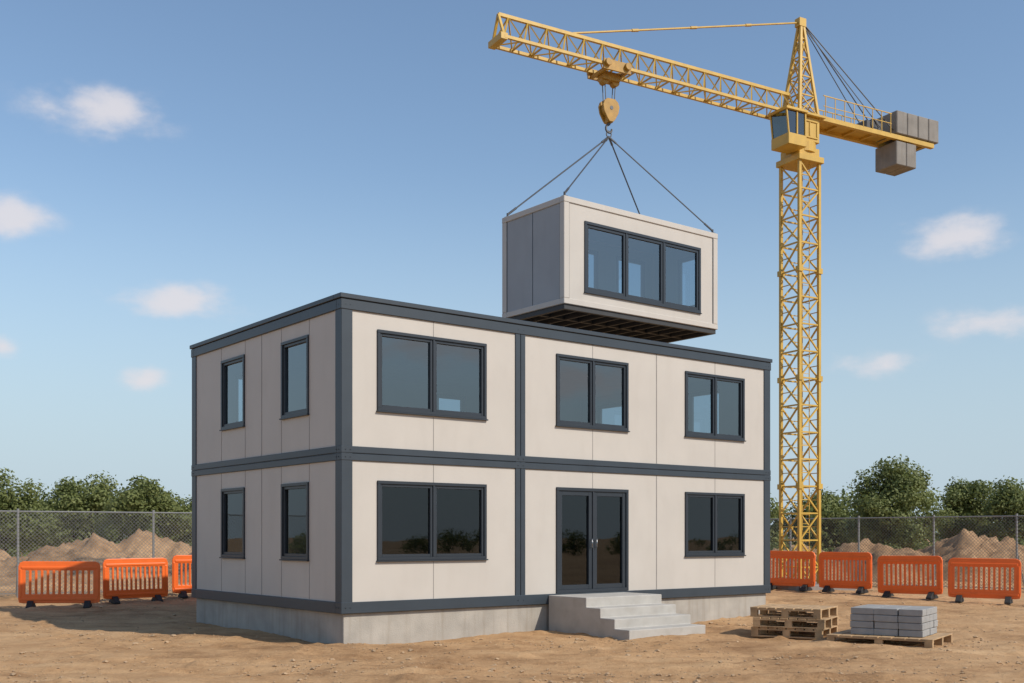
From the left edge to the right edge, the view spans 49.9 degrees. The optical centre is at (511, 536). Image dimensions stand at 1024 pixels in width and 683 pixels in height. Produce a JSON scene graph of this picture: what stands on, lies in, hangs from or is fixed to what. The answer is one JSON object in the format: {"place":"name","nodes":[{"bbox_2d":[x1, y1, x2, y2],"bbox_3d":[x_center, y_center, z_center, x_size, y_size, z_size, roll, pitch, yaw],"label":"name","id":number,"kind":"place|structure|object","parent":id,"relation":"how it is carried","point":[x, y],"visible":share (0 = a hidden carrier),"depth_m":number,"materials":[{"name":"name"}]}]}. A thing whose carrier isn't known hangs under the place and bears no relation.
{"place":"outdoors","nodes":[
{"label":"outdoors","id":0,"kind":"place"},
{"bbox_2d":[0,538,1023,682],"bbox_3d":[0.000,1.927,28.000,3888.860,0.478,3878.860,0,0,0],"label":"ground","id":1,"kind":"structure","parent":0,"point":[241,647],"depth_m":19.30,"materials":[{"name":"soil"}]},
{"bbox_2d":[0,467,60,555],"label":"broadleaf tree","id":2,"kind":"object","parent":1,"relation":"on","point":[9,501],"visible":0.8,"depth_m":57.08,"materials":[{"name":"green plant"}]},
{"bbox_2d":[18,561,100,607],"bbox_3d":[-12.432,1.308,30.251,2.107,1.280,0.600,0,0,-14],"label":"safety barrier","id":3,"kind":"object","parent":1,"relation":"on","point":[30,599],"visible":1,"depth_m":30.22,"materials":[{"name":"orange plastic"}]},
{"bbox_2d":[34,470,126,546],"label":"broadleaf tree","id":4,"kind":"object","parent":1,"relation":"on","point":[73,495],"visible":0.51,"depth_m":60.72,"materials":[{"name":"green plant"}]},
{"bbox_2d":[0,529,191,586],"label":"dirt mound","id":5,"kind":"object","parent":1,"relation":"on","point":[58,555],"visible":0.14,"depth_m":43.05,"materials":[{"name":"soil"}]},
{"bbox_2d":[0,509,191,597],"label":"chain link fence","id":6,"kind":"object","parent":1,"relation":"on","point":[153,527],"visible":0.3,"depth_m":34.09,"materials":[{"name":"metal"}]},
{"bbox_2d":[102,558,167,603],"bbox_3d":[-10.880,1.255,31.846,1.863,1.280,0.600,-1,0,-36],"label":"safety barrier","id":7,"kind":"object","parent":1,"relation":"on","point":[117,594],"visible":1,"depth_m":31.81,"materials":[{"name":"orange plastic"}]},
{"bbox_2d":[90,474,191,543],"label":"broadleaf tree","id":8,"kind":"object","parent":1,"relation":"on","point":[146,495],"visible":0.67,"depth_m":55.02,"materials":[{"name":"green plant"}]},
{"bbox_2d":[168,495,191,543],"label":"broadleaf tree","id":9,"kind":"object","parent":1,"relation":"on","point":[187,538],"visible":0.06,"depth_m":63.10,"materials":[{"name":"green plant"}]},
{"bbox_2d":[172,555,191,597],"bbox_3d":[-9.406,1.183,33.450,1.809,1.280,0.600,0,0,-30],"label":"safety barrier","id":10,"kind":"object","parent":1,"relation":"on","point":[182,590],"visible":0.3,"depth_m":33.09,"materials":[{"name":"orange plastic"}]},
{"bbox_2d":[197,593,765,643],"bbox_3d":[-0.499,1.942,27.225,12.300,0.997,7.050,0,0,-38],"label":"concrete foundation","id":11,"kind":"object","parent":1,"relation":"on","point":[403,627],"visible":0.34,"depth_m":22.61,"materials":[{"name":"grey concrete"}]},
{"bbox_2d":[0,486,1003,553],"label":"distant trees","id":12,"kind":"object","parent":1,"relation":"on","point":[774,512],"visible":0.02,"depth_m":70.79,"materials":[{"name":"green plant"}]},
{"bbox_2d":[5,534,1023,556],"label":"shrubs","id":13,"kind":"object","parent":1,"relation":"on","point":[11,552],"visible":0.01,"depth_m":54.34,"materials":[{"name":"green plant"}]},
{"bbox_2d":[549,592,704,639],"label":"entrance steps","id":14,"kind":"structure","parent":1,"relation":"on","point":[623,615],"depth_m":22.89,"materials":[{"name":"grey concrete"}]},
{"bbox_2d":[488,12,937,590],"bbox_3d":[7.462,-7.750,36.313,18.200,19.980,3.594,0,0,-29],"label":"tower crane","id":15,"kind":"object","parent":1,"relation":"on","point":[896,138],"visible":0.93,"depth_m":37.35,"materials":[{"name":"yellow paint"}]},
{"bbox_2d":[502,191,717,342],"bbox_3d":[3.105,-8.055,33.866,6.409,3.300,2.885,0,0,-38],"label":"suspended modular unit","id":16,"kind":"object","parent":15,"relation":"attached to","point":[548,247],"visible":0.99,"depth_m":32.71,"materials":[{"name":"paint"}]},
{"bbox_2d":[584,221,701,313],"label":"window frames","id":17,"kind":"structure","parent":16,"relation":"in","point":[625,234],"depth_m":33.23,"materials":[{"name":"paint"}]},
{"bbox_2d":[770,551,815,590],"bbox_3d":[9.093,1.101,36.246,1.924,1.280,0.600,1,1,43],"label":"safety barrier","id":18,"kind":"object","parent":1,"relation":"on","point":[806,584],"visible":0.77,"depth_m":36.06,"materials":[{"name":"orange plastic"}]},
{"bbox_2d":[750,604,838,638],"bbox_3d":[5.869,1.738,22.798,1.532,0.599,1.387,0,0,30],"label":"wooden pallet stack","id":19,"kind":"object","parent":1,"relation":"on","point":[796,622],"visible":0.99,"depth_m":22.47,"materials":[{"name":"brown wood"}]},
{"bbox_2d":[783,486,854,551],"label":"broadleaf tree","id":20,"kind":"object","parent":1,"relation":"on","point":[834,506],"visible":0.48,"depth_m":71.21,"materials":[{"name":"green plant"}]},
{"bbox_2d":[819,552,871,593],"bbox_3d":[10.527,1.116,34.800,1.778,1.280,0.600,0,0,42],"label":"safety barrier","id":21,"kind":"object","parent":1,"relation":"on","point":[860,586],"visible":1,"depth_m":34.75,"materials":[{"name":"orange plastic"}]},
{"bbox_2d":[827,629,952,647],"bbox_3d":[7.280,1.951,21.202,1.950,0.177,1.609,0,0,34],"label":"wooden pallet","id":22,"kind":"object","parent":1,"relation":"on","point":[930,641],"visible":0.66,"depth_m":20.70,"materials":[{"name":"brown wood"}]},
{"bbox_2d":[850,604,937,637],"bbox_3d":[7.359,1.603,21.200,1.353,0.513,1.163,0,0,34],"label":"concrete block stack","id":23,"kind":"object","parent":22,"relation":"on","point":[897,620],"visible":1,"depth_m":20.75,"materials":[{"name":"grey concrete"}]},
{"bbox_2d":[770,514,1023,589],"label":"chain link fence","id":24,"kind":"object","parent":1,"relation":"on","point":[859,518],"visible":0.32,"depth_m":38.36,"materials":[{"name":"metal"}]},
{"bbox_2d":[771,528,1023,582],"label":"dirt mound","id":25,"kind":"object","parent":1,"relation":"on","point":[967,542],"visible":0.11,"depth_m":44.93,"materials":[{"name":"soil"}]},
{"bbox_2d":[840,454,956,550],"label":"broadleaf tree","id":26,"kind":"object","parent":1,"relation":"on","point":[903,486],"visible":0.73,"depth_m":59.04,"materials":[{"name":"green plant"}]},
{"bbox_2d":[877,556,942,598],"bbox_3d":[12.011,1.207,33.254,1.979,1.280,0.600,-1,0,41],"label":"safety barrier","id":27,"kind":"object","parent":1,"relation":"on","point":[931,592],"visible":1,"depth_m":33.22,"materials":[{"name":"orange plastic"}]},
{"bbox_2d":[935,476,998,538],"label":"broadleaf tree","id":28,"kind":"object","parent":1,"relation":"on","point":[960,499],"visible":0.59,"depth_m":65.12,"materials":[{"name":"green plant"}]},
{"bbox_2d":[948,558,1020,603],"bbox_3d":[13.591,1.253,31.698,1.949,1.280,0.600,0,0,31],"label":"safety barrier","id":29,"kind":"object","parent":1,"relation":"on","point":[1008,596],"visible":1,"depth_m":31.66,"materials":[{"name":"orange plastic"}]},
{"bbox_2d":[976,476,1023,541],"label":"broadleaf tree","id":30,"kind":"object","parent":1,"relation":"on","point":[1006,501],"visible":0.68,"depth_m":61.54,"materials":[{"name":"green plant"}]},
{"bbox_2d":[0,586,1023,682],"bbox_3d":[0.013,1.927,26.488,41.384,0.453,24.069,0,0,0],"label":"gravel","id":31,"kind":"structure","parent":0,"point":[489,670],"depth_m":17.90,"materials":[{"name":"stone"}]},
{"bbox_2d":[0,0,1023,537],"label":"sky","id":32,"kind":"structure","parent":0,"point":[176,175],"materials":[{"name":"blue"}]},
{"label":"floors","id":33,"kind":"structure","parent":0,"visible":0},
{"bbox_2d":[236,337,710,412],"bbox_3d":[-0.499,-2.929,27.225,12.100,2.618,6.830,0,0,-38],"label":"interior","id":34,"kind":"object","parent":33,"relation":"on","point":[405,360],"visible":0.18,"depth_m":27.13,"materials":[{"name":"grey"}]},
{"bbox_2d":[190,292,771,613],"bbox_3d":[-0.499,-1.560,27.225,12.550,6.000,7.280,0,0,-38],"label":"steel frame","id":35,"kind":"object","parent":33,"relation":"on","point":[343,442],"visible":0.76,"depth_m":23.11,"materials":[{"name":"metal"}]},
{"bbox_2d":[197,311,334,601],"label":"side wall","id":36,"kind":"structure","parent":35,"relation":"attached to","point":[241,575],"depth_m":23.02,"materials":[{"name":"paint"}]},
{"bbox_2d":[236,373,466,411],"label":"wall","id":37,"kind":"structure","parent":35,"relation":"attached to","point":[460,395],"depth_m":30.96,"materials":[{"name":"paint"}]},
{"bbox_2d":[219,329,745,561],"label":"window frames","id":38,"kind":"structure","parent":35,"relation":"attached to","point":[434,396],"depth_m":22.62,"materials":[{"name":"paint"}]},
{"bbox_2d":[226,487,739,584],"bbox_3d":[0.124,0.042,24.039,12.474,2.015,4.453,0,0,-13],"label":"window glass","id":39,"kind":"object","parent":38,"relation":"in","point":[405,520],"visible":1,"depth_m":24.04,"materials":[{"name":"black glass"}]},
{"bbox_2d":[352,310,763,601],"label":"front wall","id":40,"kind":"structure","parent":35,"relation":"attached to","point":[492,575],"depth_m":23.55,"materials":[{"name":"paint"}]},
{"bbox_2d":[221,319,656,598],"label":"panel joints","id":41,"kind":"object","parent":40,"relation":"attached to","point":[433,470],"visible":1,"depth_m":23.27,"materials":[{"name":"grey metal"}]},
{"bbox_2d":[556,487,628,592],"bbox_3d":[1.778,0.070,24.508,2.150,2.300,0.135,0,0,-38],"label":"entrance door","id":42,"kind":"structure","parent":35,"relation":"attached to","point":[592,494],"depth_m":24.46,"materials":[{"name":"grey metal"}]},
{"bbox_2d":[228,364,738,435],"bbox_3d":[-0.499,-2.910,27.225,12.110,2.580,6.840,0,0,-38],"label":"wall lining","id":43,"kind":"object","parent":33,"relation":"on","point":[404,393],"depth_m":29.42,"materials":[{"name":"grey"}]}
]}

